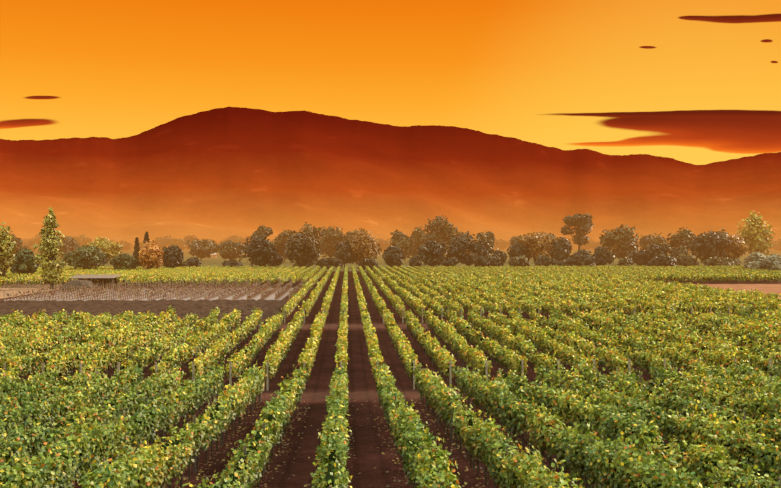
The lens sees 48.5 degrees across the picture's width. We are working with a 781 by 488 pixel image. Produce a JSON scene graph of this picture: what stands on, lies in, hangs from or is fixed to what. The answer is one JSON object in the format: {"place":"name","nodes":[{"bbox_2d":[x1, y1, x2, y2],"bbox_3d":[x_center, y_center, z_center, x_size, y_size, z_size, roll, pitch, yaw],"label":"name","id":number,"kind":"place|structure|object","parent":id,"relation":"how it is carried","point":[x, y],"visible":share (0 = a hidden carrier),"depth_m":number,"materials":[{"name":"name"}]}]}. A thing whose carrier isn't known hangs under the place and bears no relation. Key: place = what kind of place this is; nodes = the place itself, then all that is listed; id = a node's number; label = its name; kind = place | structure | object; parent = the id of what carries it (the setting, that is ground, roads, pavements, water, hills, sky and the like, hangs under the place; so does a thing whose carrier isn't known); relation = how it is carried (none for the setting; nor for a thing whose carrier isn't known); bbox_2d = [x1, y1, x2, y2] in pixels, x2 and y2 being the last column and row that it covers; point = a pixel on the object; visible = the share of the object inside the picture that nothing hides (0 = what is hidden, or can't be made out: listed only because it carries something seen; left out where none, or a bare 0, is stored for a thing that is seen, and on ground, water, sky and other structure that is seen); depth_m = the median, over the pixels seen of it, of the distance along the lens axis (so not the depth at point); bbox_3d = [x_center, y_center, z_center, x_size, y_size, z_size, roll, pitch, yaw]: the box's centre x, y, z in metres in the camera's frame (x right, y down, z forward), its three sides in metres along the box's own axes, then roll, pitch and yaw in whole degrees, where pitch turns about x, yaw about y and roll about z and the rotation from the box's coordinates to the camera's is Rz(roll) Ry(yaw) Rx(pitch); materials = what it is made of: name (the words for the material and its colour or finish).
{"place":"outdoors","nodes":[
{"label":"outdoors","id":0,"kind":"place"},
{"bbox_2d":[0,299,289,322],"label":"plowed field","id":1,"kind":"structure","parent":0,"point":[201,308],"depth_m":131.14,"materials":[{"name":"soil"}]},
{"bbox_2d":[5,288,292,300],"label":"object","id":2,"kind":"structure","parent":0,"point":[268,297],"depth_m":157.31,"materials":[{"name":"soil"}]},
{"bbox_2d":[62,280,92,291],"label":"tarp heap","id":3,"kind":"object","parent":2,"relation":"on","point":[80,283],"visible":0.44,"depth_m":177.20,"materials":[{"name":"beige fabric"}]},
{"bbox_2d":[4,280,301,300],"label":"young vines","id":4,"kind":"object","parent":2,"relation":"on","point":[250,292],"visible":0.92,"depth_m":161.79,"materials":[{"name":"brown"}]},
{"bbox_2d":[206,253,216,257],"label":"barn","id":5,"kind":"structure","parent":0,"point":[214,255],"depth_m":598.00,"materials":[{"name":"white"}]},
{"bbox_2d":[0,106,780,246],"bbox_3d":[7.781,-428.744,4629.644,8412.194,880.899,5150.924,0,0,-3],"label":"mountain range","id":6,"kind":"structure","parent":0,"point":[218,174],"depth_m":4591.23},
{"bbox_2d":[0,247,780,487],"bbox_3d":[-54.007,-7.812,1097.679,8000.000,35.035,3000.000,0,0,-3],"label":"ground","id":7,"kind":"structure","parent":0,"point":[367,458],"depth_m":54.91,"materials":[{"name":"soil"}]},
{"bbox_2d":[0,222,17,285],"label":"oak tree","id":8,"kind":"object","parent":7,"relation":"on","point":[7,254],"visible":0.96,"depth_m":201.74,"materials":[{"name":"green plant"}]},
{"bbox_2d":[7,233,28,253],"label":"oak tree","id":9,"kind":"object","parent":7,"relation":"on","point":[19,242],"visible":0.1,"depth_m":427.70,"materials":[{"name":"green plant"}]},
{"bbox_2d":[10,248,39,275],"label":"oak tree","id":10,"kind":"object","parent":7,"relation":"on","point":[25,262],"visible":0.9,"depth_m":222.40,"materials":[{"name":"green plant"}]},
{"bbox_2d":[0,284,61,298],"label":"field","id":11,"kind":"structure","parent":7,"relation":"on","point":[10,289],"depth_m":189.16,"materials":[{"name":"beige soil"}]},
{"bbox_2d":[22,241,39,250],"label":"tree","id":12,"kind":"object","parent":7,"relation":"on","point":[29,244],"visible":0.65,"depth_m":1023.41,"materials":[{"name":"orange plant"}]},
{"bbox_2d":[30,234,42,243],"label":"tree","id":13,"kind":"object","parent":7,"relation":"on","point":[36,239],"visible":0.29,"depth_m":1182.56,"materials":[{"name":"orange plant"}]},
{"bbox_2d":[33,207,68,288],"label":"poplar tree","id":14,"kind":"object","parent":7,"relation":"on","point":[48,252],"visible":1,"depth_m":186.36,"materials":[{"name":"green plant"}]},
{"bbox_2d":[56,236,81,259],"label":"oak tree","id":15,"kind":"object","parent":7,"relation":"on","point":[69,246],"visible":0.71,"depth_m":463.72,"materials":[{"name":"green plant"}]},
{"bbox_2d":[73,235,91,247],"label":"tree","id":16,"kind":"object","parent":7,"relation":"on","point":[82,240],"visible":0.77,"depth_m":1125.63,"materials":[{"name":"orange plant"}]},
{"bbox_2d":[62,243,109,268],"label":"oak tree","id":17,"kind":"object","parent":7,"relation":"on","point":[87,257],"visible":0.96,"depth_m":268.19,"materials":[{"name":"green plant"}]},
{"bbox_2d":[70,274,121,288],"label":"shed","id":18,"kind":"structure","parent":7,"relation":"on","point":[102,278],"depth_m":191.76,"materials":[{"name":"grey"}]},
{"bbox_2d":[87,237,122,263],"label":"oak tree","id":19,"kind":"object","parent":7,"relation":"on","point":[112,250],"visible":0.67,"depth_m":424.54,"materials":[{"name":"yellow plant"}]},
{"bbox_2d":[109,253,138,269],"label":"bush","id":20,"kind":"object","parent":7,"relation":"on","point":[123,261],"visible":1,"depth_m":268.22,"materials":[{"name":"green plant"}]},
{"bbox_2d":[118,240,130,251],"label":"tree","id":21,"kind":"object","parent":7,"relation":"on","point":[126,245],"visible":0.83,"depth_m":1116.58,"materials":[{"name":"orange plant"}]},
{"bbox_2d":[133,237,140,265],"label":"cypress tree","id":22,"kind":"object","parent":7,"relation":"on","point":[137,249],"visible":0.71,"depth_m":303.93,"materials":[{"name":"green plant"}]},
{"bbox_2d":[141,231,149,265],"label":"cypress tree","id":23,"kind":"object","parent":7,"relation":"on","point":[146,236],"visible":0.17,"depth_m":304.38,"materials":[{"name":"green plant"}]},
{"bbox_2d":[139,239,152,249],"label":"tree","id":24,"kind":"object","parent":7,"relation":"on","point":[141,246],"visible":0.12,"depth_m":1076.73,"materials":[{"name":"orange plant"}]},
{"bbox_2d":[138,239,163,268],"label":"oak tree","id":25,"kind":"object","parent":7,"relation":"on","point":[150,255],"visible":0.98,"depth_m":268.76,"materials":[{"name":"orange plant"}]},
{"bbox_2d":[0,272,309,287],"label":"grapevines","id":26,"kind":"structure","parent":7,"relation":"on","point":[143,278],"depth_m":198.77,"materials":[{"name":"green plant"}]},
{"bbox_2d":[6,266,319,278],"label":"grapevines","id":27,"kind":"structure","parent":7,"relation":"on","point":[217,271],"depth_m":254.07,"materials":[{"name":"green plant"}]},
{"bbox_2d":[154,236,171,249],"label":"tree","id":28,"kind":"object","parent":7,"relation":"on","point":[160,242],"visible":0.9,"depth_m":1095.89,"materials":[{"name":"orange plant"}]},
{"bbox_2d":[162,244,183,267],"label":"oak tree","id":29,"kind":"object","parent":7,"relation":"on","point":[173,256],"visible":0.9,"depth_m":285.10,"materials":[{"name":"green plant"}]},
{"bbox_2d":[168,238,185,249],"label":"tree","id":30,"kind":"object","parent":7,"relation":"on","point":[179,242],"visible":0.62,"depth_m":1057.91,"materials":[{"name":"orange plant"}]},
{"bbox_2d":[183,235,198,248],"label":"tree","id":31,"kind":"object","parent":7,"relation":"on","point":[188,237],"visible":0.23,"depth_m":1114.46,"materials":[{"name":"orange plant"}]},
{"bbox_2d":[181,257,201,266],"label":"shrub","id":32,"kind":"object","parent":7,"relation":"on","point":[193,261],"visible":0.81,"depth_m":307.75,"materials":[{"name":"green plant"}]},
{"bbox_2d":[186,239,217,260],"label":"oak tree","id":33,"kind":"object","parent":7,"relation":"on","point":[203,248],"visible":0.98,"depth_m":482.95,"materials":[{"name":"green plant"}]},
{"bbox_2d":[216,240,245,260],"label":"oak tree","id":34,"kind":"object","parent":7,"relation":"on","point":[228,250],"visible":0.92,"depth_m":438.73,"materials":[{"name":"green plant"}]},
{"bbox_2d":[219,235,243,244],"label":"tree","id":35,"kind":"object","parent":7,"relation":"on","point":[235,238],"visible":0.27,"depth_m":1162.60,"materials":[{"name":"orange plant"}]},
{"bbox_2d":[222,260,242,266],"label":"shrub","id":36,"kind":"object","parent":7,"relation":"on","point":[231,263],"visible":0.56,"depth_m":307.80,"materials":[{"name":"green plant"}]},
{"bbox_2d":[241,235,251,246],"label":"tree","id":37,"kind":"object","parent":7,"relation":"on","point":[243,241],"visible":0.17,"depth_m":1085.48,"materials":[{"name":"orange plant"}]},
{"bbox_2d":[238,234,278,266],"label":"oak tree","id":38,"kind":"object","parent":7,"relation":"on","point":[260,251],"visible":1,"depth_m":302.84,"materials":[{"name":"green plant"}]},
{"bbox_2d":[251,225,272,241],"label":"tree","id":39,"kind":"object","parent":7,"relation":"on","point":[262,230],"visible":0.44,"depth_m":423.52,"materials":[{"name":"green plant"}]},
{"bbox_2d":[273,254,283,266],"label":"shrub","id":40,"kind":"object","parent":7,"relation":"on","point":[279,259],"visible":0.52,"depth_m":310.17,"materials":[{"name":"green plant"}]},
{"bbox_2d":[271,230,290,262],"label":"oak tree","id":41,"kind":"object","parent":7,"relation":"on","point":[283,238],"visible":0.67,"depth_m":443.02,"materials":[{"name":"green plant"}]},
{"bbox_2d":[281,230,320,267],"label":"oak tree","id":42,"kind":"object","parent":7,"relation":"on","point":[300,249],"visible":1,"depth_m":302.45,"materials":[{"name":"green plant"}]},
{"bbox_2d":[293,261,309,268],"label":"shrub","id":43,"kind":"object","parent":7,"relation":"on","point":[296,264],"visible":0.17,"depth_m":319.69,"materials":[{"name":"green plant"}]},
{"bbox_2d":[298,222,322,255],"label":"oak tree","id":44,"kind":"object","parent":7,"relation":"on","point":[314,232],"visible":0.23,"depth_m":425.93,"materials":[{"name":"green plant"}]},
{"bbox_2d":[314,257,343,268],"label":"shrub","id":45,"kind":"object","parent":7,"relation":"on","point":[328,262],"visible":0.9,"depth_m":302.33,"materials":[{"name":"green plant"}]},
{"bbox_2d":[318,226,345,256],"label":"oak tree","id":46,"kind":"object","parent":7,"relation":"on","point":[331,237],"visible":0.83,"depth_m":464.07,"materials":[{"name":"green plant"}]},
{"bbox_2d":[334,240,357,267],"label":"oak tree","id":47,"kind":"object","parent":7,"relation":"on","point":[344,254],"visible":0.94,"depth_m":346.85,"materials":[{"name":"green plant"}]},
{"bbox_2d":[342,228,366,241],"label":"oak tree","id":48,"kind":"object","parent":7,"relation":"on","point":[349,234],"visible":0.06,"depth_m":463.95,"materials":[{"name":"green plant"}]},
{"bbox_2d":[349,231,381,264],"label":"oak tree","id":49,"kind":"object","parent":7,"relation":"on","point":[362,244],"visible":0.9,"depth_m":345.24,"materials":[{"name":"green plant"}]},
{"bbox_2d":[357,258,378,270],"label":"shrub","id":50,"kind":"object","parent":7,"relation":"on","point":[363,263],"visible":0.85,"depth_m":302.42,"materials":[{"name":"green plant"}]},
{"bbox_2d":[375,239,390,251],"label":"tree","id":51,"kind":"object","parent":7,"relation":"on","point":[384,244],"visible":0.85,"depth_m":1063.25,"materials":[{"name":"orange plant"}]},
{"bbox_2d":[0,356,780,487],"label":"grapevines","id":52,"kind":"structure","parent":7,"relation":"on","point":[708,423],"depth_m":29.78,"materials":[{"name":"green plant"}]},
{"bbox_2d":[0,305,780,390],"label":"grapevines","id":53,"kind":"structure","parent":7,"relation":"on","point":[22,350],"depth_m":71.90,"materials":[{"name":"green plant"}]},
{"bbox_2d":[382,245,404,267],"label":"oak tree","id":54,"kind":"object","parent":7,"relation":"on","point":[393,256],"visible":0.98,"depth_m":313.72,"materials":[{"name":"green plant"}]},
{"bbox_2d":[390,229,414,260],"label":"oak tree","id":55,"kind":"object","parent":7,"relation":"on","point":[403,242],"visible":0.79,"depth_m":426.58,"materials":[{"name":"green plant"}]},
{"bbox_2d":[408,255,422,266],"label":"shrub","id":56,"kind":"object","parent":7,"relation":"on","point":[414,260],"visible":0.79,"depth_m":306.88,"materials":[{"name":"green plant"}]},
{"bbox_2d":[408,226,425,255],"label":"oak tree","id":57,"kind":"object","parent":7,"relation":"on","point":[417,234],"visible":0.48,"depth_m":466.01,"materials":[{"name":"green plant"}]},
{"bbox_2d":[418,240,446,266],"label":"oak tree","id":58,"kind":"object","parent":7,"relation":"on","point":[431,254],"visible":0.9,"depth_m":313.63,"materials":[{"name":"green plant"}]},
{"bbox_2d":[423,215,459,255],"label":"oak tree","id":59,"kind":"object","parent":7,"relation":"on","point":[439,231],"visible":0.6,"depth_m":425.83,"materials":[{"name":"green plant"}]},
{"bbox_2d":[438,256,459,266],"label":"shrub","id":60,"kind":"object","parent":7,"relation":"on","point":[444,261],"visible":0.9,"depth_m":308.55,"materials":[{"name":"green plant"}]},
{"bbox_2d":[456,231,472,253],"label":"oak tree","id":61,"kind":"object","parent":7,"relation":"on","point":[459,232],"visible":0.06,"depth_m":495.20,"materials":[{"name":"brown plant"}]},
{"bbox_2d":[445,231,497,265],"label":"oak tree","id":62,"kind":"object","parent":7,"relation":"on","point":[456,246],"visible":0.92,"depth_m":323.74,"materials":[{"name":"brown plant"}]},
{"bbox_2d":[474,254,488,266],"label":"shrub","id":63,"kind":"object","parent":7,"relation":"on","point":[481,260],"visible":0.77,"depth_m":301.61,"materials":[{"name":"brown plant"}]},
{"bbox_2d":[476,231,495,248],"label":"tree","id":64,"kind":"object","parent":7,"relation":"on","point":[489,236],"visible":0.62,"depth_m":424.10,"materials":[{"name":"brown plant"}]},
{"bbox_2d":[486,256,501,265],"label":"shrub","id":65,"kind":"object","parent":7,"relation":"on","point":[494,261],"visible":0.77,"depth_m":315.81,"materials":[{"name":"brown plant"}]},
{"bbox_2d":[493,250,506,265],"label":"bush","id":66,"kind":"object","parent":7,"relation":"on","point":[502,255],"visible":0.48,"depth_m":335.60,"materials":[{"name":"brown plant"}]},
{"bbox_2d":[494,239,507,249],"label":"mountain","id":67,"kind":"structure","parent":7,"relation":"on","point":[502,244],"depth_m":1188.30,"materials":[{"name":"orange plant"}]},
{"bbox_2d":[508,235,523,248],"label":"oak tree","id":68,"kind":"object","parent":7,"relation":"on","point":[513,240],"visible":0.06,"depth_m":461.12,"materials":[{"name":"brown plant"}]},
{"bbox_2d":[507,241,529,263],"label":"oak tree","id":69,"kind":"object","parent":7,"relation":"on","point":[516,249],"visible":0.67,"depth_m":347.89,"materials":[{"name":"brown plant"}]},
{"bbox_2d":[508,255,530,266],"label":"shrub","id":70,"kind":"object","parent":7,"relation":"on","point":[520,261],"visible":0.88,"depth_m":304.16,"materials":[{"name":"brown plant"}]},
{"bbox_2d":[281,270,780,323],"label":"grapevines","id":71,"kind":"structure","parent":7,"relation":"on","point":[625,292],"depth_m":137.54,"materials":[{"name":"green plant"}]},
{"bbox_2d":[519,232,554,265],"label":"oak tree","id":72,"kind":"object","parent":7,"relation":"on","point":[537,245],"visible":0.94,"depth_m":346.44,"materials":[{"name":"brown plant"}]},
{"bbox_2d":[535,255,557,266],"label":"shrub","id":73,"kind":"object","parent":7,"relation":"on","point":[545,260],"visible":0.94,"depth_m":323.84,"materials":[{"name":"brown plant"}]},
{"bbox_2d":[540,232,558,246],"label":"oak tree","id":74,"kind":"object","parent":7,"relation":"on","point":[552,236],"visible":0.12,"depth_m":439.83,"materials":[{"name":"brown plant"}]},
{"bbox_2d":[318,265,780,278],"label":"grapevines","id":75,"kind":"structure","parent":7,"relation":"on","point":[527,270],"depth_m":262.71,"materials":[{"name":"green plant"}]},
{"bbox_2d":[549,237,572,265],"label":"oak tree","id":76,"kind":"object","parent":7,"relation":"on","point":[562,246],"visible":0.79,"depth_m":348.12,"materials":[{"name":"brown plant"}]},
{"bbox_2d":[556,257,572,265],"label":"shrub","id":77,"kind":"object","parent":7,"relation":"on","point":[565,262],"visible":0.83,"depth_m":317.12,"materials":[{"name":"brown plant"}]},
{"bbox_2d":[570,237,577,248],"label":"mountain","id":78,"kind":"structure","parent":7,"relation":"on","point":[574,245],"depth_m":1832.60,"materials":[{"name":"orange plant"}]},
{"bbox_2d":[560,213,593,249],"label":"pine tree","id":79,"kind":"object","parent":7,"relation":"on","point":[583,223],"visible":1,"depth_m":456.11,"materials":[{"name":"brown plant"}]},
{"bbox_2d":[569,249,592,265],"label":"oak tree","id":80,"kind":"object","parent":7,"relation":"on","point":[581,251],"visible":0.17,"depth_m":325.70,"materials":[{"name":"brown plant"}]},
{"bbox_2d":[569,253,597,265],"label":"shrub","id":81,"kind":"object","parent":7,"relation":"on","point":[588,259],"visible":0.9,"depth_m":313.93,"materials":[{"name":"brown plant"}]},
{"bbox_2d":[580,240,594,250],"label":"mountain","id":82,"kind":"structure","parent":7,"relation":"on","point":[588,246],"depth_m":1143.96,"materials":[{"name":"orange plant"}]},
{"bbox_2d":[592,242,601,249],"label":"mountain","id":83,"kind":"structure","parent":7,"relation":"on","point":[594,246],"depth_m":1033.35,"materials":[{"name":"orange plant"}]},
{"bbox_2d":[592,246,614,265],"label":"oak tree","id":84,"kind":"object","parent":7,"relation":"on","point":[604,255],"visible":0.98,"depth_m":324.52,"materials":[{"name":"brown plant"}]},
{"bbox_2d":[599,224,639,259],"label":"oak tree","id":85,"kind":"object","parent":7,"relation":"on","point":[624,240],"visible":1,"depth_m":410.47,"materials":[{"name":"brown plant"}]},
{"bbox_2d":[617,258,634,265],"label":"shrub","id":86,"kind":"object","parent":7,"relation":"on","point":[625,261],"visible":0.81,"depth_m":313.49,"materials":[{"name":"brown plant"}]},
{"bbox_2d":[627,249,650,265],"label":"bush","id":87,"kind":"object","parent":7,"relation":"on","point":[638,257],"visible":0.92,"depth_m":348.19,"materials":[{"name":"brown plant"}]},
{"bbox_2d":[639,233,668,249],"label":"oak tree","id":88,"kind":"object","parent":7,"relation":"on","point":[645,242],"visible":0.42,"depth_m":474.48,"materials":[{"name":"brown plant"}]},
{"bbox_2d":[645,243,673,259],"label":"oak tree","id":89,"kind":"object","parent":7,"relation":"on","point":[653,249],"visible":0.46,"depth_m":347.47,"materials":[{"name":"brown plant"}]},
{"bbox_2d":[645,253,677,265],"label":"shrub","id":90,"kind":"object","parent":7,"relation":"on","point":[661,260],"visible":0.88,"depth_m":306.54,"materials":[{"name":"brown plant"}]},
{"bbox_2d":[669,244,688,264],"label":"oak tree","id":91,"kind":"object","parent":7,"relation":"on","point":[680,251],"visible":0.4,"depth_m":349.15,"materials":[{"name":"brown plant"}]},
{"bbox_2d":[666,227,695,251],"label":"oak tree","id":92,"kind":"object","parent":7,"relation":"on","point":[684,236],"visible":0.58,"depth_m":404.08,"materials":[{"name":"brown plant"}]},
{"bbox_2d":[677,253,698,265],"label":"shrub","id":93,"kind":"object","parent":7,"relation":"on","point":[686,260],"visible":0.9,"depth_m":324.85,"materials":[{"name":"brown plant"}]},
{"bbox_2d":[688,230,731,262],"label":"oak tree","id":94,"kind":"object","parent":7,"relation":"on","point":[705,246],"visible":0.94,"depth_m":359.38,"materials":[{"name":"brown plant"}]},
{"bbox_2d":[703,257,721,265],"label":"shrub","id":95,"kind":"object","parent":7,"relation":"on","point":[712,261],"visible":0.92,"depth_m":311.73,"materials":[{"name":"brown plant"}]},
{"bbox_2d":[715,228,728,238],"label":"oak tree","id":96,"kind":"object","parent":7,"relation":"on","point":[723,233],"visible":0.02,"depth_m":437.93,"materials":[{"name":"brown plant"}]},
{"bbox_2d":[720,257,740,265],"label":"shrub","id":97,"kind":"object","parent":7,"relation":"on","point":[725,261],"visible":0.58,"depth_m":314.83,"materials":[{"name":"brown plant"}]},
{"bbox_2d":[718,234,747,258],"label":"oak tree","id":98,"kind":"object","parent":7,"relation":"on","point":[736,248],"visible":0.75,"depth_m":360.97,"materials":[{"name":"brown plant"}]},
{"bbox_2d":[691,284,780,298],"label":"dirt patch","id":99,"kind":"object","parent":7,"relation":"on","point":[770,288],"visible":0.35,"depth_m":193.47,"materials":[{"name":"brown soil"}]},
{"bbox_2d":[743,251,767,268],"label":"bush","id":100,"kind":"object","parent":7,"relation":"on","point":[754,260],"visible":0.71,"depth_m":270.68,"materials":[{"name":"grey plant"}]},
{"bbox_2d":[737,211,774,254],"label":"oak tree","id":101,"kind":"object","parent":7,"relation":"on","point":[754,237],"visible":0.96,"depth_m":438.71,"materials":[{"name":"yellow plant"}]},
{"bbox_2d":[766,237,774,250],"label":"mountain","id":102,"kind":"structure","parent":7,"relation":"on","point":[772,241],"depth_m":1190.67,"materials":[{"name":"orange plant"}]},
{"bbox_2d":[762,253,780,269],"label":"bush","id":103,"kind":"object","parent":7,"relation":"on","point":[772,262],"visible":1,"depth_m":257.37,"materials":[{"name":"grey plant"}]},
{"bbox_2d":[773,238,780,251],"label":"mountain","id":104,"kind":"structure","parent":7,"relation":"on","point":[776,245],"depth_m":1093.60,"materials":[{"name":"orange plant"}]},
{"bbox_2d":[0,0,780,164],"label":"sky","id":105,"kind":"structure","parent":0,"point":[696,82],"materials":[{"name":"orange"}]}
]}

